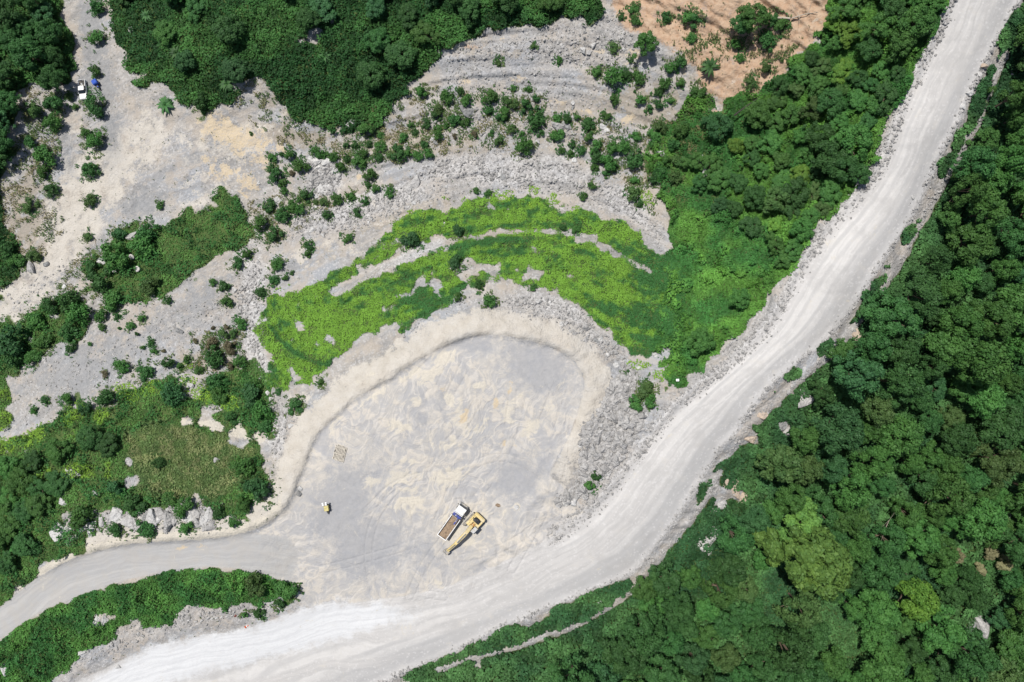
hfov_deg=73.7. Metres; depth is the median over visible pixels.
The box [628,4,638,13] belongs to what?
shrub
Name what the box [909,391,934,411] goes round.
tree
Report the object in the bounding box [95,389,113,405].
shrub
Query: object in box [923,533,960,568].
tree
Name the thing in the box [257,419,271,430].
shrub
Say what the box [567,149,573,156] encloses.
shrub
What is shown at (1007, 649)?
tree
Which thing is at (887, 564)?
tree
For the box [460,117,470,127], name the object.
shrub
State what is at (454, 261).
shrub
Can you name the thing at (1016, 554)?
tree
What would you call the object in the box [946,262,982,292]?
tree
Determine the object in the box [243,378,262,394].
shrub
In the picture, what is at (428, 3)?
tree
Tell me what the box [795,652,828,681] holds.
tree
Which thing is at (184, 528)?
shrub
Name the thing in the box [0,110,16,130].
tree
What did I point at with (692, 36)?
shrub
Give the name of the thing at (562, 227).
shrub
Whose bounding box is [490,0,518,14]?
tree
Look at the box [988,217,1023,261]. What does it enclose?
tree
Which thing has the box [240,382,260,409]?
shrub
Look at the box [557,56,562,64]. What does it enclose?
shrub
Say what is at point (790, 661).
tree
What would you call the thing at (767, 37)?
shrub
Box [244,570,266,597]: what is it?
shrub
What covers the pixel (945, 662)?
tree
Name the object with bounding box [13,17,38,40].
tree
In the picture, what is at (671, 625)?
tree
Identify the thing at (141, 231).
shrub
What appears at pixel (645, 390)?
shrub
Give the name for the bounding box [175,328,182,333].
boulder
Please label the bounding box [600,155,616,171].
shrub
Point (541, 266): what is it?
herb cover
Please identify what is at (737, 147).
tree
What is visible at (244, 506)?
shrub
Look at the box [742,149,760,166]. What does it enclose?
tree
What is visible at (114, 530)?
shrub
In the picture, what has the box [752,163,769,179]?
tree
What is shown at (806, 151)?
tree
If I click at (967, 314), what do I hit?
tree
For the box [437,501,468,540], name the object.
tipper truck
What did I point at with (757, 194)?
tree
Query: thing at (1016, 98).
tree
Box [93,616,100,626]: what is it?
boulder
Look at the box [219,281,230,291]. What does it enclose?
shrub
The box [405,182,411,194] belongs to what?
boulder
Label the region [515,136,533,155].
shrub
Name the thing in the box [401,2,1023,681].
forest understorey
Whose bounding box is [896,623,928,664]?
tree
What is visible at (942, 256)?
tree
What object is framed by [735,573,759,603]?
tree
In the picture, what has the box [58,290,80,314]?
shrub
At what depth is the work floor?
160.07 m
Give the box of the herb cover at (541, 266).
[251,193,690,391]
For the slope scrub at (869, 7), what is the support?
on the ground
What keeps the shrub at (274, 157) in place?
on the ground
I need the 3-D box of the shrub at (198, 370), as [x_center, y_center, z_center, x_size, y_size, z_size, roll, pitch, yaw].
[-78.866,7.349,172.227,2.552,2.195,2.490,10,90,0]
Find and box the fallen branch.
[792,2,817,18]
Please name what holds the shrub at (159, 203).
on the ground
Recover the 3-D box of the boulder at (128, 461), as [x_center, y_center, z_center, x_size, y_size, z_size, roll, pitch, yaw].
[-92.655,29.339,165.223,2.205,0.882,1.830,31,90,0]
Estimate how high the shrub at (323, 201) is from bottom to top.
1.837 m
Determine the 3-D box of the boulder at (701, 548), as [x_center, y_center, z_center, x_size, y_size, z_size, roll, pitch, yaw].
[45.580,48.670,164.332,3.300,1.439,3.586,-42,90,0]
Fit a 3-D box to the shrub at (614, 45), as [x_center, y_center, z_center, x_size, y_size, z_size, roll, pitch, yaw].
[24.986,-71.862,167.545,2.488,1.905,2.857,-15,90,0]
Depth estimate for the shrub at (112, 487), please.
161.92 m
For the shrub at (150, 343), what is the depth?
174.01 m
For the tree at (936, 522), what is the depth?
171.51 m
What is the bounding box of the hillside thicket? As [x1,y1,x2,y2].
[0,0,606,285]
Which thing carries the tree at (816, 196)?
on the ground
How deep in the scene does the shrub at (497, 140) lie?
171.79 m
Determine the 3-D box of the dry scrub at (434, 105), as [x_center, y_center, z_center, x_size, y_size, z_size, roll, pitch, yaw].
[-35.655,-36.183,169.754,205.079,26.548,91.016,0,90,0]
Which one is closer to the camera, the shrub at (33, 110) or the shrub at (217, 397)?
the shrub at (217, 397)
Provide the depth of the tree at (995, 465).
169.53 m
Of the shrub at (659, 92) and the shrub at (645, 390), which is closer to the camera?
the shrub at (645, 390)
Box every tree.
[0,0,23,29]
[0,24,21,49]
[0,60,13,89]
[0,90,21,113]
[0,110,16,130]
[0,129,14,153]
[0,153,12,166]
[0,322,30,356]
[0,455,20,479]
[0,485,17,514]
[0,500,20,538]
[0,529,11,550]
[0,550,16,574]
[4,464,34,495]
[6,33,46,71]
[11,499,31,524]
[11,532,40,556]
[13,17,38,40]
[15,0,43,12]
[20,449,41,474]
[24,493,51,516]
[25,476,52,495]
[29,1,53,20]
[33,18,65,44]
[36,64,64,90]
[41,44,65,68]
[42,470,72,497]
[45,437,74,465]
[76,425,102,450]
[96,431,116,457]
[114,0,129,12]
[152,19,179,44]
[173,49,196,71]
[185,0,208,23]
[210,14,246,43]
[220,57,251,83]
[296,7,321,32]
[308,0,336,22]
[354,61,388,89]
[363,27,389,53]
[365,0,385,18]
[383,39,418,69]
[397,1,417,29]
[410,20,442,44]
[424,0,438,7]
[450,0,463,6]
[456,0,480,27]
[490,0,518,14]
[536,0,563,10]
[549,652,596,681]
[581,656,621,681]
[599,636,649,676]
[621,598,665,655]
[629,575,656,601]
[632,30,659,58]
[638,588,664,616]
[638,653,682,681]
[649,561,680,598]
[655,591,695,623]
[659,610,679,632]
[659,628,685,656]
[674,642,710,675]
[675,620,698,639]
[676,565,701,589]
[679,152,704,170]
[684,664,714,681]
[686,325,715,356]
[691,172,707,193]
[691,618,719,649]
[695,597,719,621]
[698,577,739,609]
[700,113,733,141]
[700,152,723,180]
[706,165,732,191]
[706,552,747,587]
[707,671,732,681]
[709,642,742,673]
[710,196,727,213]
[712,599,742,638]
[715,513,755,554]
[723,671,765,681]
[725,657,754,681]
[726,200,743,217]
[727,138,744,153]
[728,172,748,192]
[729,13,752,34]
[729,287,751,310]
[732,505,771,532]
[735,2,770,32]
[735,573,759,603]
[738,215,764,237]
[739,596,763,627]
[741,614,775,650]
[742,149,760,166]
[743,99,771,128]
[743,134,760,152]
[743,185,765,210]
[746,650,773,680]
[748,615,815,673]
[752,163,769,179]
[752,524,853,600]
[752,547,771,569]
[754,443,803,482]
[756,129,782,155]
[762,186,790,212]
[762,497,784,525]
[764,230,784,257]
[766,90,787,109]
[767,111,786,130]
[767,216,784,231]
[768,669,797,681]
[771,76,789,96]
[771,169,793,194]
[772,151,792,169]
[772,585,822,628]
[773,250,791,268]
[774,481,806,514]
[775,104,803,124]
[776,496,822,543]
[781,175,810,208]
[782,204,801,220]
[784,237,803,261]
[787,82,804,97]
[788,217,814,242]
[789,425,820,456]
[790,164,811,183]
[793,127,807,143]
[794,61,814,85]
[794,452,825,485]
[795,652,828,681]
[796,144,817,162]
[798,95,822,120]
[800,621,831,650]
[801,207,820,224]
[801,483,838,528]
[802,120,837,150]
[804,50,820,66]
[805,181,820,202]
[805,376,834,409]
[808,74,828,96]
[808,164,823,181]
[809,401,865,455]
[810,57,831,75]
[810,138,852,178]
[811,449,849,483]
[813,200,833,215]
[814,677,838,681]
[815,87,847,120]
[817,645,848,678]
[819,178,842,207]
[821,591,841,603]
[823,12,843,33]
[824,152,862,182]
[824,462,871,511]
[825,34,843,49]
[825,337,855,362]
[826,0,862,20]
[829,111,849,130]
[829,123,872,162]
[829,528,849,545]
[830,57,854,84]
[831,348,885,402]
[832,500,871,535]
[834,667,866,681]
[835,80,848,95]
[836,20,862,49]
[837,591,866,621]
[845,69,868,87]
[846,532,872,564]
[849,163,872,184]
[849,438,894,479]
[850,88,870,111]
[850,331,892,361]
[850,561,865,589]
[853,11,899,40]
[853,548,903,591]
[855,34,883,61]
[857,586,901,630]
[859,111,878,131]
[859,624,895,654]
[859,642,909,681]
[860,394,895,429]
[860,416,882,444]
[861,77,881,91]
[861,287,924,338]
[862,518,907,555]
[866,95,883,114]
[866,475,896,497]
[871,59,889,78]
[874,78,898,116]
[875,360,926,409]
[878,645,906,667]
[879,413,925,459]
[881,325,923,363]
[882,0,908,22]
[885,29,917,63]
[887,263,944,317]
[887,496,925,527]
[891,64,905,83]
[891,612,915,635]
[892,512,941,559]
[892,575,940,622]
[894,452,925,474]
[896,2,938,36]
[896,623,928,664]
[897,559,921,580]
[905,465,939,498]
[905,677,920,681]
[909,244,954,274]
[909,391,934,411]
[909,662,935,681]
[912,440,944,470]
[913,0,931,3]
[914,603,967,654]
[915,354,950,380]
[919,322,970,366]
[919,408,944,433]
[921,466,977,518]
[922,502,945,527]
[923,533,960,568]
[924,377,947,401]
[925,303,952,324]
[925,647,958,681]
[928,564,958,586]
[929,0,946,11]
[934,451,964,476]
[936,303,985,340]
[936,582,966,605]
[937,206,961,232]
[937,405,965,431]
[938,277,965,304]
[939,422,980,457]
[939,503,965,532]
[941,375,972,401]
[943,169,989,210]
[945,222,994,266]
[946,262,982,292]
[946,627,1003,681]
[950,145,996,179]
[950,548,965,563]
[951,336,1013,385]
[953,497,1008,542]
[954,564,982,591]
[956,677,968,681]
[959,464,990,493]
[964,382,1006,419]
[964,432,1023,488]
[964,584,992,610]
[965,126,999,148]
[966,185,1011,244]
[968,298,1016,340]
[971,647,1023,681]
[973,272,995,294]
[975,476,1000,503]
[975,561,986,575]
[978,161,1016,196]
[978,405,1023,449]
[978,523,1023,567]
[982,236,1007,258]
[984,517,1016,549]
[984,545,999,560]
[985,602,1017,629]
[986,257,1023,283]
[987,80,1023,116]
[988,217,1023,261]
[989,389,1023,409]
[994,279,1023,343]
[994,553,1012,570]
[995,144,1023,190]
[995,487,1014,509]
[996,625,1023,664]
[997,371,1023,395]
[997,566,1023,590]
[999,107,1023,130]
[1003,588,1023,632]
[1004,190,1023,244]
[1004,332,1023,361]
[1004,481,1023,510]
[1004,583,1023,598]
[1005,128,1023,157]
[1005,506,1023,529]
[1010,181,1023,204]
[1012,363,1023,397]
[1013,23,1023,47]
[1014,257,1023,282]
[1016,57,1023,70]
[1016,662,1023,681]
[1018,563,1023,577]
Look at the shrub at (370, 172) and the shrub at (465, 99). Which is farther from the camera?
the shrub at (370, 172)
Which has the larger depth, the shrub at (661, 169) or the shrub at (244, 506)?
the shrub at (661, 169)
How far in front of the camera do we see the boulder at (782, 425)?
160.07 m
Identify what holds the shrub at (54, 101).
on the ground
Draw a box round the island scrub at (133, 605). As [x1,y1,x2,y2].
[0,567,297,681]
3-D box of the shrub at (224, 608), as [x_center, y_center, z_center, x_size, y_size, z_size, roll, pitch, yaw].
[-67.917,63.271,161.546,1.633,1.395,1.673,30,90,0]
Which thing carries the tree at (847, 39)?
on the ground
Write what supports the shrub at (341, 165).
on the ground
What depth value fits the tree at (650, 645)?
155.44 m
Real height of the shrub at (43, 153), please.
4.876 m
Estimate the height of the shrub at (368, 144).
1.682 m
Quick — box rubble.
[2,0,1020,681]
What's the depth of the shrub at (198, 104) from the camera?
175.73 m
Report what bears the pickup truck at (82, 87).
on the ground
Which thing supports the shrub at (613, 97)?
on the ground
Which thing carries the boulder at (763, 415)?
on the ground
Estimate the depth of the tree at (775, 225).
156.59 m
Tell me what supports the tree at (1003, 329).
on the ground
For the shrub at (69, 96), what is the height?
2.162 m
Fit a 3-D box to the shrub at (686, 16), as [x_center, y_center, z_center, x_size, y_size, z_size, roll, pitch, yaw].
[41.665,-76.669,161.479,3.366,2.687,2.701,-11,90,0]
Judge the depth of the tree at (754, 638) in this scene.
164.27 m
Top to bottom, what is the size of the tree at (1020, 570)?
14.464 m
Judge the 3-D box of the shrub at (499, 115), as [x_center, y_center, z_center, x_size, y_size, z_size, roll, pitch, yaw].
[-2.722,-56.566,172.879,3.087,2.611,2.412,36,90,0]
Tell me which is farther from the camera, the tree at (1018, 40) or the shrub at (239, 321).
the shrub at (239, 321)
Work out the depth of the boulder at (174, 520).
161.64 m
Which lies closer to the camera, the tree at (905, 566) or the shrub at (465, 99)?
the shrub at (465, 99)
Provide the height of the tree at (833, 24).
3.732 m
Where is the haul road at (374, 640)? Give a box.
[78,0,1019,681]
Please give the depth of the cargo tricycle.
181.83 m
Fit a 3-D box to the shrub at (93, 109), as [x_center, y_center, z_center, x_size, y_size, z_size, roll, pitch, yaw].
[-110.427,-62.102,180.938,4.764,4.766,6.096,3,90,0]
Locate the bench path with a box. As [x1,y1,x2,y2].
[332,229,652,294]
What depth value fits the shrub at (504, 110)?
171.38 m
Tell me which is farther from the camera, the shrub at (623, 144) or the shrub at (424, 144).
the shrub at (424, 144)
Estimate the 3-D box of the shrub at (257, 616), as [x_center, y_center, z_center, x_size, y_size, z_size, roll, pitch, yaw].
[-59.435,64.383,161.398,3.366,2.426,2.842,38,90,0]
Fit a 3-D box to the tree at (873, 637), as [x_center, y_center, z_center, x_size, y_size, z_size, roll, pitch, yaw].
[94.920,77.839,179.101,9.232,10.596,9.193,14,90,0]
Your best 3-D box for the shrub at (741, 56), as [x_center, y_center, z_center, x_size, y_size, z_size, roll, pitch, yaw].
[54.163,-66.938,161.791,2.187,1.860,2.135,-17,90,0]
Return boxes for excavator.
[443,512,484,554]
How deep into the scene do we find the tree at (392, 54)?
169.87 m
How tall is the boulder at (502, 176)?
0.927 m
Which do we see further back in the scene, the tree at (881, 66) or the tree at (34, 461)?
the tree at (34, 461)
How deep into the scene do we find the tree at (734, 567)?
157.95 m
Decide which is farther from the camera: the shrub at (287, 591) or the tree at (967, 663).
the tree at (967, 663)
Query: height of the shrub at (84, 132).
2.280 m
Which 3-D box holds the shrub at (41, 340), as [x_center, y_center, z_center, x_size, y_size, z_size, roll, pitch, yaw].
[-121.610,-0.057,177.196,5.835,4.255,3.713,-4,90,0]
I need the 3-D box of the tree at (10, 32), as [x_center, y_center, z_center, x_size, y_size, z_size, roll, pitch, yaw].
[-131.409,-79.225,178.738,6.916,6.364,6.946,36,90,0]
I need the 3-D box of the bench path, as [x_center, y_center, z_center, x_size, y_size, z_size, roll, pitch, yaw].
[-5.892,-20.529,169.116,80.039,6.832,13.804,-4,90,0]
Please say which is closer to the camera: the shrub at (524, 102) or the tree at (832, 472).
the tree at (832, 472)
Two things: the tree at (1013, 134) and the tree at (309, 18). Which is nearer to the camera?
the tree at (1013, 134)
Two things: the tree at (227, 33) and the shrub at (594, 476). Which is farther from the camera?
the tree at (227, 33)
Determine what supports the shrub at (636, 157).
on the ground
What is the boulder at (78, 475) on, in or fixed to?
on the ground
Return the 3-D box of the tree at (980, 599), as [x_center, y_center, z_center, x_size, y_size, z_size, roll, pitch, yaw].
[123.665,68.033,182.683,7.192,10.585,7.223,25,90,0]
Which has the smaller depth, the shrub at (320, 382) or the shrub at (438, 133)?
the shrub at (320, 382)
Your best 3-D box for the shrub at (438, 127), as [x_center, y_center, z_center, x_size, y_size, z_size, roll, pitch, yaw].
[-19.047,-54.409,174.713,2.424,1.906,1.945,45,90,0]
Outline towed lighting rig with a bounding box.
[322,502,331,513]
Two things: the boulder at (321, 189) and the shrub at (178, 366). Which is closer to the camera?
the shrub at (178, 366)
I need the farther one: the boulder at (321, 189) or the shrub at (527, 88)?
the boulder at (321, 189)
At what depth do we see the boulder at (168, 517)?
161.19 m
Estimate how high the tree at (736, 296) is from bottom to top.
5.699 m
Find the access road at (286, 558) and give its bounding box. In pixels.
[0,533,322,637]
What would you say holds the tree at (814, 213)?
on the ground
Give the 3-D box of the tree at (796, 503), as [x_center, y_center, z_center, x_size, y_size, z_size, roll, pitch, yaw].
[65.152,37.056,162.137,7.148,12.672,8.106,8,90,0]
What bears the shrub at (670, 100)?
on the ground
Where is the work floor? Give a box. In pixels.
[276,335,583,600]
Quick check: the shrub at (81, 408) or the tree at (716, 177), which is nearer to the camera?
the tree at (716, 177)
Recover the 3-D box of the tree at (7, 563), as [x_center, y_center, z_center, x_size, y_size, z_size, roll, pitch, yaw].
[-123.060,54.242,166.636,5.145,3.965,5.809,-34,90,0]
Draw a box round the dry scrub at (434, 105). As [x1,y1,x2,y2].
[0,23,803,377]
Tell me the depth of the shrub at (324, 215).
175.23 m
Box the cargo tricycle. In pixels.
[91,78,100,89]
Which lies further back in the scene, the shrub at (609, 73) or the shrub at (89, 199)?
the shrub at (89, 199)
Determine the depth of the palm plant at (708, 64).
162.16 m
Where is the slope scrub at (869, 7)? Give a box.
[642,0,949,388]
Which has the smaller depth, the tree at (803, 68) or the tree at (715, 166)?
the tree at (803, 68)
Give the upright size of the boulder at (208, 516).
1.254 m
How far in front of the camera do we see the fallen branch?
155.13 m
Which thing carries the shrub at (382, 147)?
on the ground
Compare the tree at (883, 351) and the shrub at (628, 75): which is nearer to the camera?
the tree at (883, 351)
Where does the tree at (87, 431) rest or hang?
on the ground
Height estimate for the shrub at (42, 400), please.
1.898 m
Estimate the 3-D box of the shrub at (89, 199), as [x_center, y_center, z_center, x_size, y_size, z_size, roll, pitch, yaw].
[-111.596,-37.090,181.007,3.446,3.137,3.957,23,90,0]
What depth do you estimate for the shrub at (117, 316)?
175.69 m
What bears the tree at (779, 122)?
on the ground
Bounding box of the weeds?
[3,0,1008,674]
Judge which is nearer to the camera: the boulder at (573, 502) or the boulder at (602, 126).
the boulder at (573, 502)
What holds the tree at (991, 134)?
on the ground
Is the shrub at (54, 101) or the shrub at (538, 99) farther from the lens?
the shrub at (54, 101)
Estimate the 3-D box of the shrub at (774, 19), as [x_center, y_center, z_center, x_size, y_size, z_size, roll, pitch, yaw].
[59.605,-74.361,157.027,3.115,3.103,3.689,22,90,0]
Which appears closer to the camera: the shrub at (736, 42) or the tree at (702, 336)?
the tree at (702, 336)
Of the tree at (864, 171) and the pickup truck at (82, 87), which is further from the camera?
the pickup truck at (82, 87)
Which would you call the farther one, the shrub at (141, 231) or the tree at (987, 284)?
the shrub at (141, 231)
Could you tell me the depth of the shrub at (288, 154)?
176.11 m
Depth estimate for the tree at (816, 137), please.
153.38 m
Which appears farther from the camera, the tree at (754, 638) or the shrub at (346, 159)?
the shrub at (346, 159)
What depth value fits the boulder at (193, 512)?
161.16 m
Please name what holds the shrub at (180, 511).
on the ground
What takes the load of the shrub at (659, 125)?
on the ground
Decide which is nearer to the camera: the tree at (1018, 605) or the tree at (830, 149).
the tree at (830, 149)
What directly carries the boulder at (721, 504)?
on the ground
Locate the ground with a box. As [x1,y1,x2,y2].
[0,0,1023,681]
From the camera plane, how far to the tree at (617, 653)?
158.40 m
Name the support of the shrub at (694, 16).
on the ground
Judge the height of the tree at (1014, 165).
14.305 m
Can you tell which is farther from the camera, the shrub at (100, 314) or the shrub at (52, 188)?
the shrub at (52, 188)
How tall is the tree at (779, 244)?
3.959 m
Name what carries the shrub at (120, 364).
on the ground
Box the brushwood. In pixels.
[0,185,277,605]
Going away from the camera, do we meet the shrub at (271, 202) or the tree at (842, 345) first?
the tree at (842, 345)
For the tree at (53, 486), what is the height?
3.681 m
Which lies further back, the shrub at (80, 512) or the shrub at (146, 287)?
the shrub at (146, 287)
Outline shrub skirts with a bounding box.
[0,0,791,623]
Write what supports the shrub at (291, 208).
on the ground
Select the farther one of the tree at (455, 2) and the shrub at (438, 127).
the shrub at (438, 127)
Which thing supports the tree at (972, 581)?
on the ground
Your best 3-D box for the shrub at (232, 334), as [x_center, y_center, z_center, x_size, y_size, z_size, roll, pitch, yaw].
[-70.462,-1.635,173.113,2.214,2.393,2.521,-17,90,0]
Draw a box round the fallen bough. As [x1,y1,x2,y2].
[734,91,764,115]
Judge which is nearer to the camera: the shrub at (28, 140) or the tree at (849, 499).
the tree at (849, 499)
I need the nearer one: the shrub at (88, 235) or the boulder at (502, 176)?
the boulder at (502, 176)
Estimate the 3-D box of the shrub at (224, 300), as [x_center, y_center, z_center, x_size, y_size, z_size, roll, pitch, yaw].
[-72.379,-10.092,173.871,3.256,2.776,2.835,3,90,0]
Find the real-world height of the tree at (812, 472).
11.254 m
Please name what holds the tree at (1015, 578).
on the ground
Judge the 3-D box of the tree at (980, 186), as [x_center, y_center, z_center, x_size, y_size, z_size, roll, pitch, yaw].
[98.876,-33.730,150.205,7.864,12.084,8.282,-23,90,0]
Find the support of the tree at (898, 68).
on the ground
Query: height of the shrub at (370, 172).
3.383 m
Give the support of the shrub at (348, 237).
on the ground
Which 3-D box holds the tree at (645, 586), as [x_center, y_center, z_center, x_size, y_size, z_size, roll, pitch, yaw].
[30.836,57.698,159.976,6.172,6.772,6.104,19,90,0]
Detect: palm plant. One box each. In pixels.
[140,9,150,21]
[156,96,174,114]
[168,45,178,58]
[219,79,233,91]
[319,51,330,63]
[700,56,720,77]
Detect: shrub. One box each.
[0,241,13,258]
[2,351,23,367]
[5,253,25,266]
[22,197,40,213]
[23,349,41,364]
[24,135,34,148]
[24,311,46,330]
[25,249,40,260]
[26,102,41,118]
[30,333,53,347]
[30,406,38,413]
[32,143,55,166]
[36,163,47,177]
[40,296,58,314]
[40,396,49,403]
[41,95,63,114]
[41,113,62,132]
[43,184,59,198]
[57,322,79,343]
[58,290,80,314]
[61,392,73,404]
[64,301,91,326]
[65,90,73,100]
[65,343,76,352]
[69,505,96,528]
[77,402,92,415]
[80,128,90,136]
[81,162,101,176]
[82,232,92,240]
[83,94,105,118]
[84,193,95,206]
[85,260,101,274]
[86,131,103,146]
[86,267,112,294]
[87,30,104,45]
[89,1,104,15]
[90,64,100,76]
[94,308,106,321]
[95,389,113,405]
[99,323,105,330]
[100,238,128,270]
[101,370,107,378]
[103,288,120,311]
[107,481,124,494]
[108,523,120,537]
[110,228,127,239]
[113,313,121,319]
[113,359,129,373]
[123,493,147,517]
[126,235,155,260]
[126,322,136,329]
[136,223,159,242]
[136,366,154,381]
[136,520,155,537]
[138,314,145,321]
[139,276,160,295]
[148,338,154,346]
[150,457,165,468]
[156,201,163,208]
[160,379,186,407]
[161,357,174,367]
[162,491,176,507]
[165,295,171,303]
[173,496,193,519]
[176,362,182,370]
[179,521,193,533]
[183,356,189,363]
[192,91,209,110]
[194,365,203,374]
[205,336,217,350]
[205,344,223,369]
[206,372,228,390]
[209,278,216,285]
[210,386,226,404]
[212,506,226,520]
[218,329,228,338]
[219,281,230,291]
[220,296,233,306]
[221,605,228,611]
[223,341,236,354]
[224,410,237,425]
[227,363,233,370]
[227,518,240,527]
[229,329,237,339]
[229,455,254,477]
[232,353,246,367]
[233,256,242,268]
[234,318,247,329]
[237,497,250,512]
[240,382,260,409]
[242,250,250,257]
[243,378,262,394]
[243,475,269,501]
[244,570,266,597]
[251,399,275,418]
[253,214,266,231]
[253,608,266,620]
[254,287,265,296]
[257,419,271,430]
[262,197,276,212]
[267,163,273,172]
[267,226,284,241]
[268,153,277,162]
[268,167,284,182]
[268,275,278,287]
[271,258,283,270]
[273,579,298,600]
[273,599,284,608]
[274,206,290,222]
[277,179,286,187]
[280,187,287,194]
[284,150,294,159]
[286,199,296,213]
[288,397,303,415]
[293,159,310,172]
[294,203,304,213]
[299,190,313,203]
[303,240,313,250]
[304,250,310,258]
[309,146,324,158]
[317,378,323,386]
[320,198,328,205]
[321,152,328,159]
[321,210,333,219]
[328,152,338,161]
[331,193,342,205]
[335,162,345,171]
[343,153,349,162]
[343,233,352,243]
[345,192,355,200]
[350,140,359,147]
[351,155,366,168]
[353,208,361,217]
[356,122,373,133]
[357,150,367,157]
[360,196,368,204]
[362,168,376,180]
[365,181,371,188]
[366,140,372,147]
[372,185,379,192]
[373,141,386,152]
[373,151,382,160]
[385,187,393,197]
[390,147,406,161]
[392,143,402,150]
[399,133,407,142]
[399,231,418,246]
[405,150,412,156]
[411,127,418,135]
[413,151,423,160]
[415,86,427,97]
[421,117,430,128]
[421,141,428,147]
[423,148,432,157]
[430,109,442,120]
[432,104,443,116]
[433,125,442,129]
[433,129,443,139]
[439,89,453,103]
[442,122,449,128]
[448,115,460,127]
[448,253,461,270]
[452,224,463,236]
[454,292,462,301]
[456,88,464,96]
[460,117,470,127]
[461,93,471,106]
[474,279,484,290]
[482,89,498,103]
[483,295,495,307]
[484,106,492,113]
[484,190,491,195]
[493,137,502,145]
[494,59,500,65]
[495,113,505,123]
[500,105,508,119]
[501,96,512,103]
[506,124,518,132]
[507,99,518,108]
[510,84,516,91]
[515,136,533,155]
[521,99,532,112]
[524,86,532,91]
[527,105,545,129]
[529,284,536,290]
[532,94,540,101]
[549,129,564,140]
[552,114,561,122]
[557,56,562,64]
[559,224,565,230]
[563,114,571,123]
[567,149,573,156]
[568,139,575,147]
[571,225,579,233]
[576,144,586,154]
[579,193,587,200]
[581,117,595,134]
[583,133,592,141]
[583,481,595,489]
[588,182,596,189]
[590,139,602,152]
[590,163,598,170]
[591,65,601,76]
[591,470,601,480]
[592,152,602,163]
[600,112,611,120]
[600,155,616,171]
[601,170,610,179]
[603,66,624,86]
[606,141,617,154]
[609,42,617,53]
[610,94,618,105]
[616,139,630,154]
[618,12,626,20]
[622,70,631,82]
[626,148,642,169]
[626,186,640,201]
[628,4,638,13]
[628,394,643,412]
[629,176,638,182]
[631,15,639,24]
[631,131,641,140]
[632,70,644,85]
[635,95,646,103]
[636,201,642,207]
[637,379,653,398]
[644,105,652,113]
[644,394,655,407]
[647,128,660,140]
[647,172,657,182]
[652,152,661,162]
[654,87,663,96]
[654,99,663,109]
[654,120,667,133]
[654,160,668,176]
[658,77,671,89]
[662,10,670,23]
[662,154,670,166]
[663,61,678,73]
[667,97,674,103]
[667,139,680,151]
[668,170,681,183]
[671,155,684,167]
[673,123,690,136]
[675,56,686,67]
[675,79,684,86]
[682,11,692,22]
[685,32,697,43]
[688,12,702,28]
[689,86,707,98]
[731,39,740,48]
[736,53,744,62]
[746,77,755,90]
[758,30,775,52]
[761,64,771,72]
[768,12,777,26]
[773,18,788,30]
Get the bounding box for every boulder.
[0,664,8,675]
[27,261,33,272]
[40,355,46,363]
[49,313,58,318]
[49,523,63,541]
[59,497,65,505]
[65,469,80,476]
[86,521,95,537]
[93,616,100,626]
[99,516,103,526]
[101,616,108,625]
[109,507,122,523]
[120,515,139,529]
[125,232,136,239]
[125,457,132,466]
[145,508,156,526]
[152,507,164,519]
[163,511,175,531]
[171,518,176,525]
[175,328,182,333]
[184,515,192,522]
[186,505,200,521]
[187,383,193,388]
[193,518,201,527]
[199,518,205,527]
[204,507,212,522]
[204,521,214,530]
[274,196,281,205]
[311,158,321,165]
[316,184,324,193]
[321,157,330,165]
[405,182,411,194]
[410,174,420,189]
[459,105,477,117]
[500,173,506,180]
[551,121,564,131]
[561,121,571,129]
[571,499,576,505]
[600,123,606,128]
[697,538,707,550]
[706,526,717,545]
[717,500,726,508]
[731,479,739,498]
[739,492,747,502]
[744,436,756,442]
[757,412,767,419]
[779,421,786,429]
[783,427,790,435]
[798,394,813,407]
[852,328,860,340]
[966,90,973,95]
[974,615,989,638]
[980,63,988,67]
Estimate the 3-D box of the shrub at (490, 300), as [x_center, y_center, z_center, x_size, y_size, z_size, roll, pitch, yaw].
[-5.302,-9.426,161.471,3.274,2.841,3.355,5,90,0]
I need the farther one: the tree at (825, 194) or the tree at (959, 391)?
the tree at (959, 391)
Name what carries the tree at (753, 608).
on the ground
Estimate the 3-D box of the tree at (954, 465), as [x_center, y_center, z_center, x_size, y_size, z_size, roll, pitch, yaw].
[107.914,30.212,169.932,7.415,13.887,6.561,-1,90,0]
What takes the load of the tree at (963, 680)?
on the ground
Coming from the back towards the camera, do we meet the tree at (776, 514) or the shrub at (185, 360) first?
the shrub at (185, 360)
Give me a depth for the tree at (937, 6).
143.13 m
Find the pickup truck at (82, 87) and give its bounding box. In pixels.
[78,79,87,99]
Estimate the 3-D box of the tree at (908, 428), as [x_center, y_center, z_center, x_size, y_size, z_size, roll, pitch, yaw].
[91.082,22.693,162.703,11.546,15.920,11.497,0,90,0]
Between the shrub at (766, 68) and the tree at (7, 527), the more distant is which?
the tree at (7, 527)
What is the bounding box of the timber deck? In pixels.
[332,444,346,461]
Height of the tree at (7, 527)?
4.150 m
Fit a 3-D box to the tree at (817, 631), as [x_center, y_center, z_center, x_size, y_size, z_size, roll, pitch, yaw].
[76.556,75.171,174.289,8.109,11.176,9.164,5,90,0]
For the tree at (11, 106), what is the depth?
174.80 m
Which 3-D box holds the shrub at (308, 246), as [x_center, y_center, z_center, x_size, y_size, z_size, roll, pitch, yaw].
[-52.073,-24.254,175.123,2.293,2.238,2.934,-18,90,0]
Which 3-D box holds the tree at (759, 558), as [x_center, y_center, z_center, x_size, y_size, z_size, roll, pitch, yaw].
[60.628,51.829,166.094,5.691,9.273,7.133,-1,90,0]
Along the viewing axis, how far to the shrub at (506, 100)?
171.03 m
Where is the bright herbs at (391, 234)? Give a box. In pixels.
[0,185,670,451]
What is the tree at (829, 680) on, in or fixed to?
on the ground

